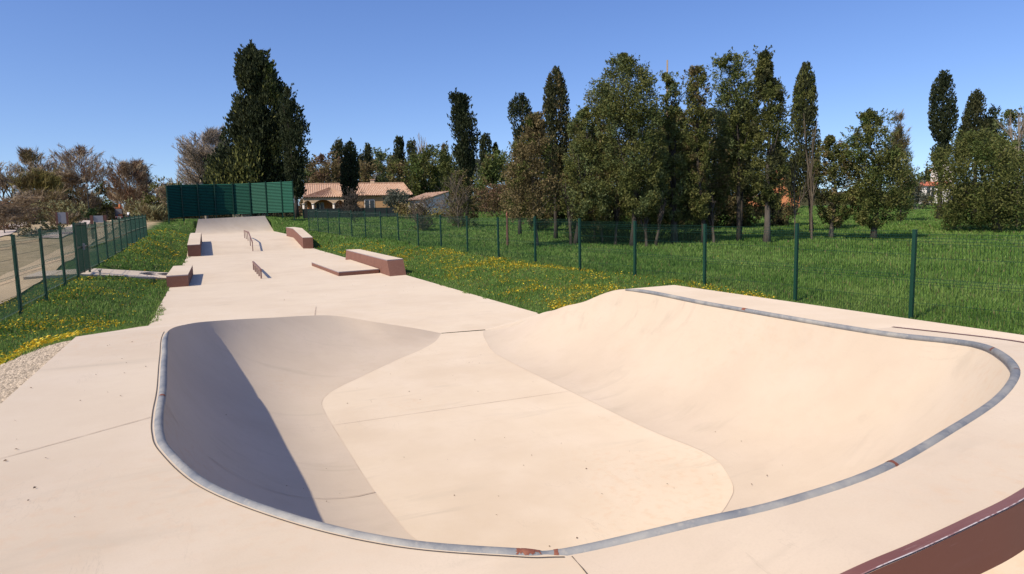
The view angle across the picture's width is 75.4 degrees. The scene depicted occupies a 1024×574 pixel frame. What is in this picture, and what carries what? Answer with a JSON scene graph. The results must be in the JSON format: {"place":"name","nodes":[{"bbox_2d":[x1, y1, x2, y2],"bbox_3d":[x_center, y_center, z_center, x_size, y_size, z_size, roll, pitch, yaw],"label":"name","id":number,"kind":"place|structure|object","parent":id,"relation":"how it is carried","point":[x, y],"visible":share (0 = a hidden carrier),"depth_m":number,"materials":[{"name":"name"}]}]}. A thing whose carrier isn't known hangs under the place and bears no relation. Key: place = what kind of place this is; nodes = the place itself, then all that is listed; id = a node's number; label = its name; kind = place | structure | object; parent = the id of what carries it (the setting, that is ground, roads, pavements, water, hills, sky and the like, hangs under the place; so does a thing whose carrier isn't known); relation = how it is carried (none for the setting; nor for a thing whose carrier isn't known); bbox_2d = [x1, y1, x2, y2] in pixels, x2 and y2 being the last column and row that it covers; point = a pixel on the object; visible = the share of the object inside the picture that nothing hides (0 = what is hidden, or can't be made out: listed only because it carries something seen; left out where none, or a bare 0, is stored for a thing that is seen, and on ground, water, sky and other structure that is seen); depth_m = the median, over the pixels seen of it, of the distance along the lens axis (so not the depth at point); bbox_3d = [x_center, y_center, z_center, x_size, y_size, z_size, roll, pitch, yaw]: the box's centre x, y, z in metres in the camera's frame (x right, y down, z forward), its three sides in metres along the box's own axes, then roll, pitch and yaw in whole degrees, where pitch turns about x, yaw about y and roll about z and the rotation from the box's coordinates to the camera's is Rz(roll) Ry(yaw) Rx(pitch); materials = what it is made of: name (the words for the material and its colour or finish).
{"place":"outdoors","nodes":[
{"label":"outdoors","id":0,"kind":"place"},
{"bbox_2d":[0,340,71,403],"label":"gravel","id":1,"kind":"structure","parent":0,"point":[16,373],"depth_m":5.32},
{"bbox_2d":[0,220,121,302],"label":"path","id":2,"kind":"structure","parent":0,"point":[13,279],"depth_m":20.48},
{"bbox_2d":[80,268,167,279],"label":"pavement","id":3,"kind":"structure","parent":0,"point":[112,272],"depth_m":22.54,"materials":[{"name":"concrete"}]},
{"bbox_2d":[187,231,304,256],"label":"pavement","id":4,"kind":"structure","parent":0,"point":[223,244],"depth_m":43.38,"materials":[{"name":"concrete"}]},
{"bbox_2d":[286,227,312,248],"bbox_3d":[-15.203,-3.564,47.188,0.640,1.275,9.700,-4,7,-24],"label":"ledge","id":5,"kind":"object","parent":4,"relation":"on","point":[303,238],"visible":1,"depth_m":44.28,"materials":[{"name":"concrete"}]},
{"bbox_2d":[148,248,537,332],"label":"pavement","id":6,"kind":"structure","parent":0,"point":[228,287],"depth_m":17.16,"materials":[{"name":"concrete"}]},
{"bbox_2d":[166,265,192,287],"bbox_3d":[-11.306,-0.354,22.653,0.640,0.470,4.750,-4,7,-24],"label":"ledge","id":7,"kind":"object","parent":6,"relation":"on","point":[180,276],"visible":0.97,"depth_m":20.69,"materials":[{"name":"concrete"}]},
{"bbox_2d":[187,233,201,256],"bbox_3d":[-19.107,-2.562,40.008,0.680,1.270,7.250,-4,7,-24],"label":"ledge","id":8,"kind":"object","parent":6,"relation":"on","point":[194,244],"visible":0.96,"depth_m":37.07,"materials":[{"name":"concrete"}]},
{"bbox_2d":[312,260,378,275],"bbox_3d":[-6.627,-0.787,26.093,1.710,0.155,6.120,-4,7,-24],"label":"manual pad","id":9,"kind":"object","parent":6,"relation":"on","point":[343,267],"visible":1,"depth_m":24.86,"materials":[{"name":"concrete"}]},
{"bbox_2d":[345,249,405,275],"bbox_3d":[-5.644,-1.066,26.636,0.612,0.545,8.707,-4,7,-24],"label":"ledge","id":10,"kind":"object","parent":6,"relation":"on","point":[388,265],"visible":0.97,"depth_m":24.12,"materials":[{"name":"concrete"}]},
{"bbox_2d":[0,201,1023,358],"bbox_3d":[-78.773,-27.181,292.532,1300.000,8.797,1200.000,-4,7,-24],"label":"ground","id":11,"kind":"structure","parent":0,"point":[151,225],"depth_m":20.25,"materials":[{"name":"plant"}]},
{"bbox_2d":[0,163,21,198],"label":"bare tree","id":12,"kind":"object","parent":11,"relation":"on","point":[7,174],"visible":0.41,"depth_m":146.61,"materials":[{"name":"brown plant"}]},
{"bbox_2d":[0,160,23,197],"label":"bare tree","id":13,"kind":"object","parent":11,"relation":"on","point":[3,183],"visible":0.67,"depth_m":144.41,"materials":[{"name":"brown plant"}]},
{"bbox_2d":[0,200,37,229],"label":"shrub","id":14,"kind":"object","parent":11,"relation":"on","point":[8,226],"visible":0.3,"depth_m":55.66,"materials":[{"name":"brown plant"}]},
{"bbox_2d":[0,189,48,235],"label":"bare shrub","id":15,"kind":"object","parent":11,"relation":"on","point":[20,211],"visible":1,"depth_m":46.35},
{"bbox_2d":[7,196,47,223],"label":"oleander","id":16,"kind":"object","parent":11,"relation":"on","point":[41,219],"visible":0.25,"depth_m":73.50,"materials":[{"name":"green plant"}]},
{"bbox_2d":[5,166,65,218],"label":"willow","id":17,"kind":"object","parent":11,"relation":"on","point":[37,179],"visible":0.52,"depth_m":117.04,"materials":[{"name":"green plant"}]},
{"bbox_2d":[12,187,69,219],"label":"hedge","id":18,"kind":"object","parent":11,"relation":"on","point":[55,197],"visible":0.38,"depth_m":108.01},
{"bbox_2d":[9,144,77,219],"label":"bare tree","id":19,"kind":"object","parent":11,"relation":"on","point":[30,155],"visible":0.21,"depth_m":160.25,"materials":[{"name":"brown plant"}]},
{"bbox_2d":[43,211,83,224],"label":"shrub","id":20,"kind":"object","parent":11,"relation":"on","point":[71,217],"visible":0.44,"depth_m":69.07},
{"bbox_2d":[44,197,88,219],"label":"oleander","id":21,"kind":"object","parent":11,"relation":"on","point":[69,205],"visible":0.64,"depth_m":84.63,"materials":[{"name":"green plant"}]},
{"bbox_2d":[0,214,147,323],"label":"fence","id":22,"kind":"object","parent":11,"relation":"on","point":[135,227],"visible":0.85,"depth_m":17.38,"materials":[{"name":"green metal"}]},
{"bbox_2d":[72,222,101,275],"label":"gate","id":23,"kind":"structure","parent":22,"relation":"attached to","point":[82,246],"depth_m":20.32,"materials":[{"name":"green metal"}]},
{"bbox_2d":[48,169,99,219],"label":"bare tree","id":24,"kind":"object","parent":11,"relation":"on","point":[65,177],"visible":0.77,"depth_m":145.94,"materials":[{"name":"brown plant"}]},
{"bbox_2d":[47,142,112,218],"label":"bare tree","id":25,"kind":"object","parent":11,"relation":"on","point":[88,173],"visible":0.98,"depth_m":146.19,"materials":[{"name":"brown plant"}]},
{"bbox_2d":[65,186,104,218],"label":"hedge","id":26,"kind":"object","parent":11,"relation":"on","point":[79,196],"visible":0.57,"depth_m":125.68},
{"bbox_2d":[91,179,121,219],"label":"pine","id":27,"kind":"object","parent":11,"relation":"on","point":[106,205],"visible":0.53,"depth_m":177.67,"materials":[{"name":"green plant"}]},
{"bbox_2d":[102,156,155,215],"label":"bare tree","id":28,"kind":"object","parent":11,"relation":"on","point":[140,176],"visible":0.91,"depth_m":166.24,"materials":[{"name":"brown plant"}]},
{"bbox_2d":[135,203,175,221],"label":"bush","id":29,"kind":"object","parent":11,"relation":"on","point":[159,211],"visible":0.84,"depth_m":76.72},
{"bbox_2d":[135,175,186,219],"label":"thicket","id":30,"kind":"object","parent":11,"relation":"on","point":[147,198],"visible":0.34,"depth_m":83.87,"materials":[{"name":"green plant"}]},
{"bbox_2d":[171,131,215,218],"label":"bare tree","id":31,"kind":"object","parent":11,"relation":"on","point":[199,152],"visible":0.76,"depth_m":113.97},
{"bbox_2d":[174,125,228,218],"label":"bare tree","id":32,"kind":"object","parent":11,"relation":"on","point":[211,136],"visible":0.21,"depth_m":118.04,"materials":[{"name":"brown plant"}]},
{"bbox_2d":[165,180,294,222],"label":"slatted screen","id":33,"kind":"object","parent":11,"relation":"on","point":[191,200],"visible":0.94,"depth_m":73.82,"materials":[{"name":"green metal"}]},
{"bbox_2d":[195,216,272,234],"bbox_3d":[-27.055,-5.669,65.082,3.475,2.520,12.522,1,7,19],"label":"quarter pipe","id":34,"kind":"object","parent":11,"relation":"on","point":[230,225],"visible":0.75,"depth_m":64.85,"materials":[{"name":"concrete"}]},
{"bbox_2d":[199,39,286,215],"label":"cypress","id":35,"kind":"object","parent":11,"relation":"on","point":[252,154],"visible":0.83,"depth_m":85.59,"materials":[{"name":"green plant"}]},
{"bbox_2d":[274,81,311,218],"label":"cypress","id":36,"kind":"object","parent":11,"relation":"on","point":[295,162],"visible":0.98,"depth_m":83.79,"materials":[{"name":"green plant"}]},
{"bbox_2d":[306,150,343,182],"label":"tree","id":37,"kind":"object","parent":11,"relation":"on","point":[321,176],"visible":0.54,"depth_m":124.81,"materials":[{"name":"green plant"}]},
{"bbox_2d":[330,136,342,180],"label":"cypress","id":38,"kind":"object","parent":11,"relation":"on","point":[338,146],"visible":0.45,"depth_m":132.23,"materials":[{"name":"green plant"}]},
{"bbox_2d":[329,186,369,222],"bbox_3d":[-14.764,-7.461,61.269,2.969,3.675,3.763,2,7,25],"label":"bare shrub","id":39,"kind":"object","parent":11,"relation":"on","point":[352,200],"visible":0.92,"depth_m":61.02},
{"bbox_2d":[339,138,360,206],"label":"cypress","id":40,"kind":"object","parent":11,"relation":"on","point":[349,170],"visible":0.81,"depth_m":97.94,"materials":[{"name":"green plant"}]},
{"bbox_2d":[303,207,396,218],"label":"privacy fence","id":41,"kind":"object","parent":11,"relation":"on","point":[384,210],"visible":0.36,"depth_m":83.31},
{"bbox_2d":[302,174,412,213],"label":"tiled house","id":42,"kind":"structure","parent":11,"relation":"on","point":[319,195],"depth_m":109.39,"materials":[{"name":"beige paint"}]},
{"bbox_2d":[362,143,372,174],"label":"cypress","id":43,"kind":"object","parent":11,"relation":"on","point":[366,154],"visible":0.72,"depth_m":135.19,"materials":[{"name":"green plant"}]},
{"bbox_2d":[358,157,380,182],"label":"tree","id":44,"kind":"object","parent":11,"relation":"on","point":[365,177],"visible":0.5,"depth_m":123.43,"materials":[{"name":"green plant"}]},
{"bbox_2d":[371,147,395,181],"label":"tree","id":45,"kind":"object","parent":11,"relation":"on","point":[381,156],"visible":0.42,"depth_m":127.54,"materials":[{"name":"green plant"}]},
{"bbox_2d":[385,159,409,186],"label":"tree","id":46,"kind":"object","parent":11,"relation":"on","point":[397,163],"visible":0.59,"depth_m":121.98,"materials":[{"name":"green plant"}]},
{"bbox_2d":[381,188,414,212],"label":"olive tree","id":47,"kind":"object","parent":11,"relation":"on","point":[388,200],"visible":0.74,"depth_m":90.23,"materials":[{"name":"green plant"}]},
{"bbox_2d":[393,135,405,175],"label":"cypress","id":48,"kind":"object","parent":11,"relation":"on","point":[399,152],"visible":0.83,"depth_m":135.11,"materials":[{"name":"green plant"}]},
{"bbox_2d":[392,201,450,218],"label":"shrub","id":49,"kind":"object","parent":11,"relation":"on","point":[403,208],"visible":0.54,"depth_m":75.15,"materials":[{"name":"green plant"}]},
{"bbox_2d":[400,144,444,197],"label":"tree","id":50,"kind":"object","parent":11,"relation":"on","point":[418,169],"visible":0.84,"depth_m":113.34,"materials":[{"name":"green plant"}]},
{"bbox_2d":[406,195,439,230],"bbox_3d":[-6.090,-4.980,45.498,2.602,2.763,2.763,-4,7,-24],"label":"bare shrub","id":51,"kind":"object","parent":11,"relation":"on","point":[420,206],"visible":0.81,"depth_m":45.42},
{"bbox_2d":[408,191,448,213],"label":"house","id":52,"kind":"structure","parent":11,"relation":"on","point":[435,195],"depth_m":96.31,"materials":[{"name":"white paint"}]},
{"bbox_2d":[0,228,881,364],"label":"flowers","id":53,"kind":"object","parent":11,"relation":"on","point":[51,340],"visible":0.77,"depth_m":16.30,"materials":[{"name":"yellow plant"}]},
{"bbox_2d":[433,146,461,201],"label":"tree","id":54,"kind":"object","parent":11,"relation":"on","point":[448,164],"visible":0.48,"depth_m":109.71,"materials":[{"name":"green plant"}]},
{"bbox_2d":[435,171,478,225],"bbox_3d":[-4.147,-6.505,50.096,3.037,4.518,3.704,4,8,36],"label":"bare shrub","id":55,"kind":"object","parent":11,"relation":"on","point":[450,183],"visible":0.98,"depth_m":49.77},
{"bbox_2d":[444,169,479,226],"bbox_3d":[-3.924,-6.897,51.539,2.995,4.786,2.986,-4,7,-24],"label":"shrub","id":56,"kind":"object","parent":11,"relation":"on","point":[465,181],"visible":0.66,"depth_m":51.28,"materials":[{"name":"green plant"}]},
{"bbox_2d":[447,87,480,214],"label":"cypress","id":57,"kind":"object","parent":11,"relation":"on","point":[464,134],"visible":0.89,"depth_m":79.64,"materials":[{"name":"green plant"}]},
{"bbox_2d":[464,159,490,211],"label":"tree","id":58,"kind":"object","parent":11,"relation":"on","point":[476,174],"visible":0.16,"depth_m":142.08,"materials":[{"name":"green plant"}]},
{"bbox_2d":[479,132,492,212],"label":"cypress","id":59,"kind":"object","parent":11,"relation":"on","point":[485,139],"visible":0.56,"depth_m":102.66,"materials":[{"name":"green plant"}]},
{"bbox_2d":[472,146,512,213],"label":"tree","id":60,"kind":"object","parent":11,"relation":"on","point":[494,175],"visible":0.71,"depth_m":93.88,"materials":[{"name":"green plant"}]},
{"bbox_2d":[471,181,513,216],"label":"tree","id":61,"kind":"object","parent":11,"relation":"on","point":[492,196],"visible":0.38,"depth_m":76.77,"materials":[{"name":"green plant"}]},
{"bbox_2d":[0,285,1023,573],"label":"skate bowl","id":62,"kind":"object","parent":11,"relation":"on","point":[758,435],"visible":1,"depth_m":4.99,"materials":[{"name":"concrete"}]},
{"bbox_2d":[0,205,1023,362],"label":"grass","id":63,"kind":"structure","parent":11,"relation":"on","point":[786,273],"depth_m":20.79,"materials":[{"name":"plant"}]},
{"bbox_2d":[507,91,532,234],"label":"cypress","id":64,"kind":"object","parent":11,"relation":"on","point":[519,109],"visible":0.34,"depth_m":37.88,"materials":[{"name":"green plant"}]},
{"bbox_2d":[44,181,997,221],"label":"treeline","id":65,"kind":"object","parent":11,"relation":"on","point":[111,215],"visible":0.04,"depth_m":211.92,"materials":[{"name":"green plant"}]},
{"bbox_2d":[498,108,562,244],"bbox_3d":[0.827,-4.903,30.681,3.011,6.496,3.121,-4,7,-24],"label":"tree","id":66,"kind":"object","parent":11,"relation":"on","point":[526,152],"visible":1,"depth_m":30.18,"materials":[{"name":"green plant"}]},
{"bbox_2d":[515,129,561,230],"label":"juniper","id":67,"kind":"object","parent":11,"relation":"on","point":[548,216],"visible":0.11,"depth_m":43.39,"materials":[{"name":"green plant"}]},
{"bbox_2d":[542,65,570,238],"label":"cypress","id":68,"kind":"object","parent":11,"relation":"on","point":[555,92],"visible":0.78,"depth_m":34.88,"materials":[{"name":"green plant"}]},
{"bbox_2d":[559,181,574,243],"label":"slim tree","id":69,"kind":"object","parent":11,"relation":"on","point":[569,216],"visible":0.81,"depth_m":30.51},
{"bbox_2d":[549,120,590,228],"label":"juniper","id":70,"kind":"object","parent":11,"relation":"on","point":[562,214],"visible":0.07,"depth_m":44.94,"materials":[{"name":"green plant"}]},
{"bbox_2d":[559,105,619,243],"bbox_3d":[3.490,-5.008,30.323,2.733,6.616,2.864,-4,7,-24],"label":"juniper","id":71,"kind":"object","parent":11,"relation":"on","point":[600,190],"visible":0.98,"depth_m":29.96,"materials":[{"name":"green plant"}]},
{"bbox_2d":[559,134,625,238],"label":"juniper","id":72,"kind":"object","parent":11,"relation":"on","point":[604,174],"visible":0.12,"depth_m":34.47,"materials":[{"name":"green plant"}]},
{"bbox_2d":[575,105,630,228],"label":"juniper","id":73,"kind":"object","parent":11,"relation":"on","point":[602,120],"visible":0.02,"depth_m":43.51,"materials":[{"name":"green plant"}]},
{"bbox_2d":[587,195,625,229],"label":"juniper","id":74,"kind":"object","parent":11,"relation":"on","point":[607,219],"visible":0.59,"depth_m":30.50,"materials":[{"name":"green plant"}]},
{"bbox_2d":[613,192,627,244],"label":"slim tree","id":75,"kind":"object","parent":11,"relation":"on","point":[617,212],"visible":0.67,"depth_m":30.69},
{"bbox_2d":[583,51,670,246],"bbox_3d":[5.139,-6.027,29.750,3.843,8.915,3.799,-4,7,-24],"label":"juniper","id":76,"kind":"object","parent":11,"relation":"on","point":[629,171],"visible":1,"depth_m":29.11,"materials":[{"name":"green plant"}]},
{"bbox_2d":[559,208,720,243],"bbox_3d":[6.171,-2.953,32.344,8.033,2.086,2.739,-1,6,3],"label":"shrub","id":77,"kind":"object","parent":11,"relation":"on","point":[650,236],"visible":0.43,"depth_m":32.01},
{"bbox_2d":[654,190,666,245],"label":"slim tree","id":78,"kind":"object","parent":11,"relation":"on","point":[661,213],"visible":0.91,"depth_m":29.74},
{"bbox_2d":[308,209,1023,328],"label":"fence","id":79,"kind":"object","parent":11,"relation":"on","point":[583,242],"visible":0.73,"depth_m":15.91,"materials":[{"name":"green metal"}]},
{"bbox_2d":[647,127,695,220],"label":"juniper","id":80,"kind":"object","parent":11,"relation":"on","point":[669,180],"visible":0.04,"depth_m":34.97,"materials":[{"name":"green plant"}]},
{"bbox_2d":[657,70,694,243],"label":"juniper","id":81,"kind":"object","parent":11,"relation":"on","point":[674,198],"visible":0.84,"depth_m":30.47,"materials":[{"name":"green plant"}]},
{"bbox_2d":[649,109,708,228],"bbox_3d":[10.853,-7.600,43.516,4.187,8.141,4.268,-4,7,-24],"label":"juniper","id":82,"kind":"object","parent":11,"relation":"on","point":[679,119],"visible":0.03,"depth_m":42.78,"materials":[{"name":"green plant"}]},
{"bbox_2d":[675,65,714,241],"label":"juniper","id":83,"kind":"object","parent":11,"relation":"on","point":[696,140],"visible":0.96,"depth_m":30.18,"materials":[{"name":"green plant"}]},
{"bbox_2d":[703,188,716,242],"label":"slim tree","id":84,"kind":"object","parent":11,"relation":"on","point":[710,218],"visible":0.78,"depth_m":30.86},
{"bbox_2d":[685,137,745,237],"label":"juniper","id":85,"kind":"object","parent":11,"relation":"on","point":[720,184],"visible":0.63,"depth_m":32.04,"materials":[{"name":"green plant"}]},
{"bbox_2d":[691,105,749,227],"bbox_3d":[13.600,-7.928,44.415,4.632,8.457,4.562,-4,7,-24],"label":"juniper","id":86,"kind":"object","parent":11,"relation":"on","point":[728,212],"visible":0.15,"depth_m":43.82,"materials":[{"name":"green plant"}]},
{"bbox_2d":[706,46,759,240],"bbox_3d":[10.646,-6.657,31.845,2.496,9.307,2.392,-4,7,-24],"label":"juniper","id":87,"kind":"object","parent":11,"relation":"on","point":[727,95],"visible":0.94,"depth_m":31.37,"materials":[{"name":"green plant"}]},
{"bbox_2d":[718,119,761,233],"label":"tree","id":88,"kind":"object","parent":11,"relation":"on","point":[744,189],"visible":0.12,"depth_m":35.84,"materials":[{"name":"green plant"}]},
{"bbox_2d":[723,97,766,227],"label":"juniper","id":89,"kind":"object","parent":11,"relation":"on","point":[756,211],"visible":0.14,"depth_m":45.14,"materials":[{"name":"green plant"}]},
{"bbox_2d":[741,45,796,242],"bbox_3d":[11.855,-6.493,30.752,2.438,9.330,2.413,-4,7,-24],"label":"cypress","id":90,"kind":"object","parent":11,"relation":"on","point":[767,86],"visible":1,"depth_m":30.35,"materials":[{"name":"green plant"}]},
{"bbox_2d":[763,139,800,225],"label":"tree","id":91,"kind":"object","parent":11,"relation":"on","point":[778,217],"visible":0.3,"depth_m":46.31,"materials":[{"name":"green plant"}]},
{"bbox_2d":[787,160,818,238],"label":"dead tree","id":92,"kind":"object","parent":11,"relation":"on","point":[794,195],"visible":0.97,"depth_m":31.59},
{"bbox_2d":[786,61,821,230],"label":"cypress","id":93,"kind":"object","parent":11,"relation":"on","point":[804,95],"visible":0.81,"depth_m":38.90,"materials":[{"name":"green plant"}]},
{"bbox_2d":[801,119,816,238],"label":"dead tree","id":94,"kind":"object","parent":11,"relation":"on","point":[812,185],"visible":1,"depth_m":31.08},
{"bbox_2d":[812,134,861,237],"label":"tree","id":95,"kind":"object","parent":11,"relation":"on","point":[834,170],"visible":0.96,"depth_m":32.18,"materials":[{"name":"green plant"}]},
{"bbox_2d":[838,107,919,238],"bbox_3d":[17.516,-5.286,31.744,3.558,6.530,3.227,0,7,12],"label":"tree","id":96,"kind":"object","parent":11,"relation":"on","point":[883,160],"visible":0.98,"depth_m":31.24,"materials":[{"name":"green plant"}]},
{"bbox_2d":[884,108,919,221],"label":"conifer","id":97,"kind":"object","parent":11,"relation":"on","point":[900,139],"visible":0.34,"depth_m":50.86,"materials":[{"name":"green plant"}]},
{"bbox_2d":[905,178,935,208],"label":"shrub","id":98,"kind":"object","parent":11,"relation":"on","point":[923,196],"visible":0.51,"depth_m":90.47,"materials":[{"name":"green plant"}]},
{"bbox_2d":[919,165,952,203],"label":"white house","id":99,"kind":"structure","parent":11,"relation":"on","point":[926,186],"depth_m":146.14,"materials":[{"name":"paint"}]},
{"bbox_2d":[927,69,958,218],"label":"cypress","id":100,"kind":"object","parent":11,"relation":"on","point":[941,126],"visible":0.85,"depth_m":54.41,"materials":[{"name":"green plant"}]},
{"bbox_2d":[954,88,989,216],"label":"cypress","id":101,"kind":"object","parent":11,"relation":"on","point":[971,118],"visible":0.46,"depth_m":54.40,"materials":[{"name":"green plant"}]},
{"bbox_2d":[924,125,1023,231],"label":"tree","id":102,"kind":"object","parent":11,"relation":"on","point":[1003,209],"visible":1,"depth_m":36.52,"materials":[{"name":"green plant"}]},
{"bbox_2d":[985,104,1003,201],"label":"cypress","id":103,"kind":"object","parent":11,"relation":"on","point":[992,110],"visible":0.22,"depth_m":53.68,"materials":[{"name":"green plant"}]},
{"bbox_2d":[986,107,1023,225],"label":"juniper","id":104,"kind":"object","parent":11,"relation":"on","point":[1013,116],"visible":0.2,"depth_m":42.13,"materials":[{"name":"green plant"}]},
{"bbox_2d":[994,105,1023,226],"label":"dead tree","id":105,"kind":"object","parent":11,"relation":"on","point":[1019,128],"visible":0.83,"depth_m":40.66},
{"bbox_2d":[0,0,1023,205],"label":"sky","id":106,"kind":"structure","parent":0,"point":[122,79],"materials":[{"name":"blue"}]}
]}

